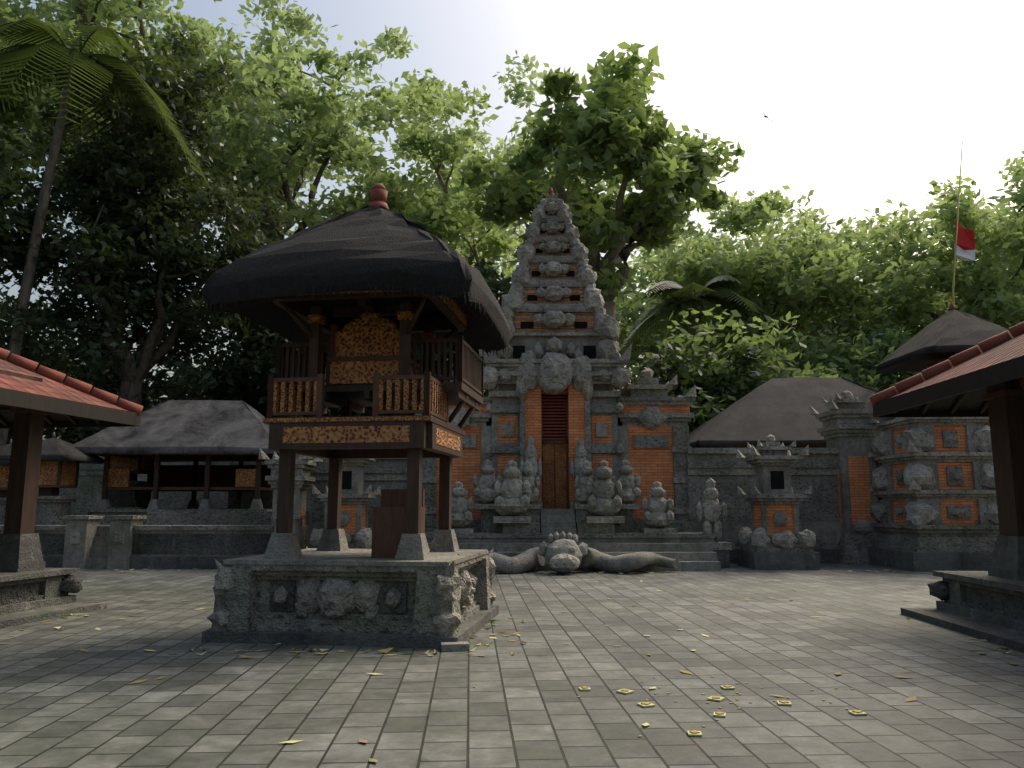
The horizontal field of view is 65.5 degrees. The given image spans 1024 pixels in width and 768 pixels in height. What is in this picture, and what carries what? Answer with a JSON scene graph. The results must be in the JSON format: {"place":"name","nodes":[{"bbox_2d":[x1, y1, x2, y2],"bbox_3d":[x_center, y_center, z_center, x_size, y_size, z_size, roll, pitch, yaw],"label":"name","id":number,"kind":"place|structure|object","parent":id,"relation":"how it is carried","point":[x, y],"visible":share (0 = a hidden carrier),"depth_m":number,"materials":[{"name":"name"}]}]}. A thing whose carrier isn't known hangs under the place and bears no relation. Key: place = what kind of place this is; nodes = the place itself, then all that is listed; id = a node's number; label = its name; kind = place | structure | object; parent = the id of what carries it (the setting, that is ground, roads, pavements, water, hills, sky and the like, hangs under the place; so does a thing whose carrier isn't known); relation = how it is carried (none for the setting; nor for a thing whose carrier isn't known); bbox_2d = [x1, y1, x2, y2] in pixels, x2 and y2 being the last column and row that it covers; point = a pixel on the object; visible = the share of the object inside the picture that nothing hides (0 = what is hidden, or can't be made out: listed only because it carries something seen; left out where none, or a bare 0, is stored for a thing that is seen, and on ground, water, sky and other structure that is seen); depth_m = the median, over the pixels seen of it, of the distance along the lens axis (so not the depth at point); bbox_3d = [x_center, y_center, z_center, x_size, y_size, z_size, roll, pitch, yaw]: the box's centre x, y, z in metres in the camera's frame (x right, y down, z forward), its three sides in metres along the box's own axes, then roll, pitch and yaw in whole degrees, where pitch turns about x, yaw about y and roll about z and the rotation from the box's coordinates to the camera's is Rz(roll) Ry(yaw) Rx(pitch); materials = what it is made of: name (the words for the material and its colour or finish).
{"place":"outdoors","nodes":[
{"label":"outdoors","id":0,"kind":"place"},
{"bbox_2d":[0,564,1023,767],"bbox_3d":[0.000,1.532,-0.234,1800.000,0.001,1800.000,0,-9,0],"label":"ground","id":1,"kind":"structure","parent":0,"point":[65,702],"depth_m":6.99,"materials":[{"name":"grey stone"}]},
{"bbox_2d":[0,286,118,444],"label":"tree","id":2,"kind":"object","parent":1,"relation":"on","point":[14,304],"depth_m":38.38,"materials":[{"name":"green plant"}]},
{"bbox_2d":[0,348,142,628],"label":"pavilion","id":3,"kind":"structure","parent":1,"relation":"on","point":[33,404],"depth_m":11.92,"materials":[{"name":"stone"}]},
{"bbox_2d":[7,93,190,392],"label":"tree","id":4,"kind":"object","parent":1,"relation":"on","point":[46,131],"visible":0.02,"depth_m":40.43,"materials":[{"name":"green plant"}]},
{"bbox_2d":[0,18,211,445],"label":"palm","id":5,"kind":"object","parent":1,"relation":"on","point":[26,57],"visible":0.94,"depth_m":28.30,"materials":[{"name":"green plant"}]},
{"bbox_2d":[61,0,181,388],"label":"tall tree","id":6,"kind":"object","parent":1,"relation":"on","point":[141,27],"visible":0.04,"depth_m":44.67,"materials":[{"name":"green plant"}]},
{"bbox_2d":[0,0,315,222],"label":"tree","id":7,"kind":"object","parent":6,"relation":"attached to","point":[110,12],"visible":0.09,"depth_m":43.97,"materials":[{"name":"green plant"}]},
{"bbox_2d":[43,367,204,443],"bbox_3d":[-20.104,3.604,42.490,9.980,9.252,9.943,0,-9,0],"label":"tree","id":8,"kind":"object","parent":1,"relation":"on","point":[64,436],"depth_m":39.93,"materials":[{"name":"green plant"}]},
{"bbox_2d":[42,160,231,405],"bbox_3d":[-13.515,-1.040,32.074,10.075,15.449,6.200,3,-9,-18],"label":"dark tree","id":9,"kind":"object","parent":1,"relation":"on","point":[131,376],"visible":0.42,"depth_m":31.05,"materials":[{"name":"brown plant"}]},
{"bbox_2d":[0,14,293,440],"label":"tree","id":10,"kind":"object","parent":9,"relation":"attached to","point":[157,217],"visible":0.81,"depth_m":30.66,"materials":[{"name":"green plant"}]},
{"bbox_2d":[0,400,314,568],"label":"pavilion","id":11,"kind":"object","parent":1,"relation":"on","point":[151,534],"visible":0.72,"depth_m":22.37,"materials":[{"name":"stone"}]},
{"bbox_2d":[142,321,288,414],"bbox_3d":[-12.183,1.620,38.023,10.691,11.857,11.011,0,-9,0],"label":"tree","id":12,"kind":"object","parent":1,"relation":"on","point":[230,389],"depth_m":35.61,"materials":[{"name":"green plant"}]},
{"bbox_2d":[211,80,337,330],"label":"tall tree","id":13,"kind":"object","parent":1,"relation":"on","point":[289,197],"visible":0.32,"depth_m":42.20,"materials":[{"name":"brown plant"}]},
{"bbox_2d":[182,39,403,249],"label":"tree","id":14,"kind":"object","parent":13,"relation":"on","point":[319,130],"visible":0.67,"depth_m":40.63,"materials":[{"name":"green plant"}]},
{"bbox_2d":[204,7,348,378],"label":"tall tree","id":15,"kind":"object","parent":1,"relation":"on","point":[268,124],"visible":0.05,"depth_m":51.29,"materials":[{"name":"green plant"}]},
{"bbox_2d":[96,0,417,211],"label":"tree","id":16,"kind":"object","parent":15,"relation":"attached to","point":[298,22],"visible":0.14,"depth_m":50.59,"materials":[{"name":"green plant"}]},
{"bbox_2d":[201,183,512,647],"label":"pavilion","id":17,"kind":"structure","parent":1,"relation":"on","point":[365,299],"depth_m":9.74,"materials":[{"name":"stone"}]},
{"bbox_2d":[275,71,525,298],"bbox_3d":[-4.922,-3.719,41.637,13.344,23.674,14.046,0,-9,0],"label":"tree","id":18,"kind":"object","parent":1,"relation":"on","point":[445,212],"depth_m":39.31,"materials":[{"name":"green plant"}]},
{"bbox_2d":[335,254,511,424],"bbox_3d":[-2.749,-0.625,30.444,8.971,9.022,8.877,3,-9,-20],"label":"tree foliage","id":19,"kind":"object","parent":1,"relation":"on","point":[494,284],"visible":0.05,"depth_m":29.53,"materials":[{"name":"green plant"}]},
{"bbox_2d":[416,104,530,272],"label":"tall tree","id":20,"kind":"object","parent":1,"relation":"on","point":[521,222],"visible":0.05,"depth_m":60.26,"materials":[{"name":"green plant"}]},
{"bbox_2d":[363,50,606,271],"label":"tree","id":21,"kind":"object","parent":20,"relation":"attached to","point":[518,89],"visible":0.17,"depth_m":56.47,"materials":[{"name":"green plant"}]},
{"bbox_2d":[0,568,1016,767],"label":"fallen leaves","id":22,"kind":"object","parent":1,"relation":"on","point":[454,646],"visible":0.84,"depth_m":8.39,"materials":[{"name":"beige plant"}]},
{"bbox_2d":[38,390,999,571],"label":"stone wall","id":23,"kind":"structure","parent":1,"relation":"on","point":[916,494],"depth_m":20.69,"materials":[{"name":"stone"}]},
{"bbox_2d":[415,187,731,573],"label":"temple gate","id":24,"kind":"structure","parent":1,"relation":"on","point":[571,459],"depth_m":22.21,"materials":[{"name":"grey stone"}]},
{"bbox_2d":[448,41,744,318],"bbox_3d":[3.610,-3.648,34.693,13.035,21.424,12.875,0,-9,0],"label":"tree","id":25,"kind":"object","parent":1,"relation":"on","point":[610,133],"depth_m":32.47,"materials":[{"name":"green plant"}]},
{"bbox_2d":[621,316,652,361],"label":"tree","id":26,"kind":"object","parent":1,"relation":"on","point":[637,360],"visible":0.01,"depth_m":50.98,"materials":[{"name":"green plant"}]},
{"bbox_2d":[600,228,758,390],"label":"tree foliage","id":27,"kind":"object","parent":26,"relation":"attached to","point":[634,307],"visible":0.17,"depth_m":47.96,"materials":[{"name":"green plant"}]},
{"bbox_2d":[619,275,767,353],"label":"palm","id":28,"kind":"object","parent":1,"relation":"on","point":[718,289],"visible":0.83,"depth_m":38.61,"materials":[{"name":"green plant"}]},
{"bbox_2d":[617,343,777,432],"bbox_3d":[7.986,1.697,34.139,10.147,6.819,9.153,3,-9,-17],"label":"tree foliage","id":29,"kind":"object","parent":1,"relation":"on","point":[663,373],"visible":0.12,"depth_m":31.79,"materials":[{"name":"green plant"}]},
{"bbox_2d":[722,385,745,408],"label":"tree behind gate","id":30,"kind":"object","parent":1,"relation":"on","point":[725,388],"visible":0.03,"depth_m":32.44,"materials":[{"name":"green plant"}]},
{"bbox_2d":[739,251,834,350],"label":"tree","id":31,"kind":"object","parent":1,"relation":"on","point":[774,309],"visible":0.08,"depth_m":41.56,"materials":[{"name":"green plant"}]},
{"bbox_2d":[640,185,940,372],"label":"tree","id":32,"kind":"object","parent":31,"relation":"attached to","point":[786,286],"visible":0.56,"depth_m":40.44,"materials":[{"name":"green plant"}]},
{"bbox_2d":[747,318,920,391],"bbox_3d":[15.802,1.926,37.497,10.319,11.147,9.217,0,-9,0],"label":"tree","id":33,"kind":"object","parent":1,"relation":"on","point":[843,358],"depth_m":36.88,"materials":[{"name":"green plant"}]},
{"bbox_2d":[689,141,1009,447],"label":"thatched roof","id":34,"kind":"structure","parent":1,"relation":"on","point":[778,408],"depth_m":25.37,"materials":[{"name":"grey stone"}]},
{"bbox_2d":[834,319,934,388],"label":"tree","id":35,"kind":"object","parent":1,"relation":"on","point":[915,332],"depth_m":40.59,"materials":[{"name":"green plant"}]},
{"bbox_2d":[869,322,1023,651],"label":"pavilion","id":36,"kind":"structure","parent":1,"relation":"on","point":[984,378],"depth_m":10.59,"materials":[{"name":"stone"}]},
{"bbox_2d":[891,252,1023,321],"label":"tree","id":37,"kind":"object","parent":1,"relation":"on","point":[936,316],"visible":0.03,"depth_m":39.87,"materials":[{"name":"green plant"}]},
{"bbox_2d":[817,157,1023,357],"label":"tree","id":38,"kind":"object","parent":37,"relation":"attached to","point":[932,276],"visible":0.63,"depth_m":38.08,"materials":[{"name":"green plant"}]},
{"bbox_2d":[0,0,1023,439],"label":"sky","id":39,"kind":"structure","parent":0,"point":[870,103],"materials":[{"name":"white"}]},
{"bbox_2d":[630,304,841,432],"bbox_3d":[9.256,2.016,34.079,10.552,9.909,9.831,0,-9,0],"label":"tree","id":40,"kind":"object","parent":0,"point":[777,365],"depth_m":32.51,"materials":[{"name":"green plant"}]},
{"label":"dark tree","id":41,"kind":"object","parent":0,"visible":0},
{"bbox_2d":[195,313,340,416],"bbox_3d":[-8.436,-1.667,36.187,10.141,9.604,10.503,-7,-11,38],"label":"tree","id":42,"kind":"object","parent":41,"relation":"attached to","point":[260,366],"visible":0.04,"depth_m":33.03,"materials":[{"name":"green plant"}]},
{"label":"tall tree","id":43,"kind":"object","parent":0,"visible":0},
{"bbox_2d":[0,0,121,222],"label":"tree","id":44,"kind":"object","parent":43,"relation":"on","point":[13,119],"visible":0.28,"depth_m":38.32,"materials":[{"name":"green plant"}]},
{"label":"tree","id":45,"kind":"object","parent":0,"visible":0},
{"bbox_2d":[904,150,1023,300],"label":"foliage","id":46,"kind":"object","parent":45,"relation":"on","point":[1010,169],"visible":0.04,"depth_m":47.50,"materials":[{"name":"green plant"}]},
{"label":"tree","id":47,"kind":"object","parent":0,"visible":0},
{"bbox_2d":[702,192,947,351],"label":"tree foliage","id":48,"kind":"object","parent":47,"relation":"attached to","point":[725,237],"visible":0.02,"depth_m":50.67,"materials":[{"name":"green plant"}]},
{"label":"dark tree","id":49,"kind":"object","parent":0,"visible":0},
{"bbox_2d":[0,126,78,362],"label":"tree","id":50,"kind":"object","parent":49,"relation":"attached to","point":[20,222],"visible":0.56,"depth_m":28.16,"materials":[{"name":"green plant"}]}
]}

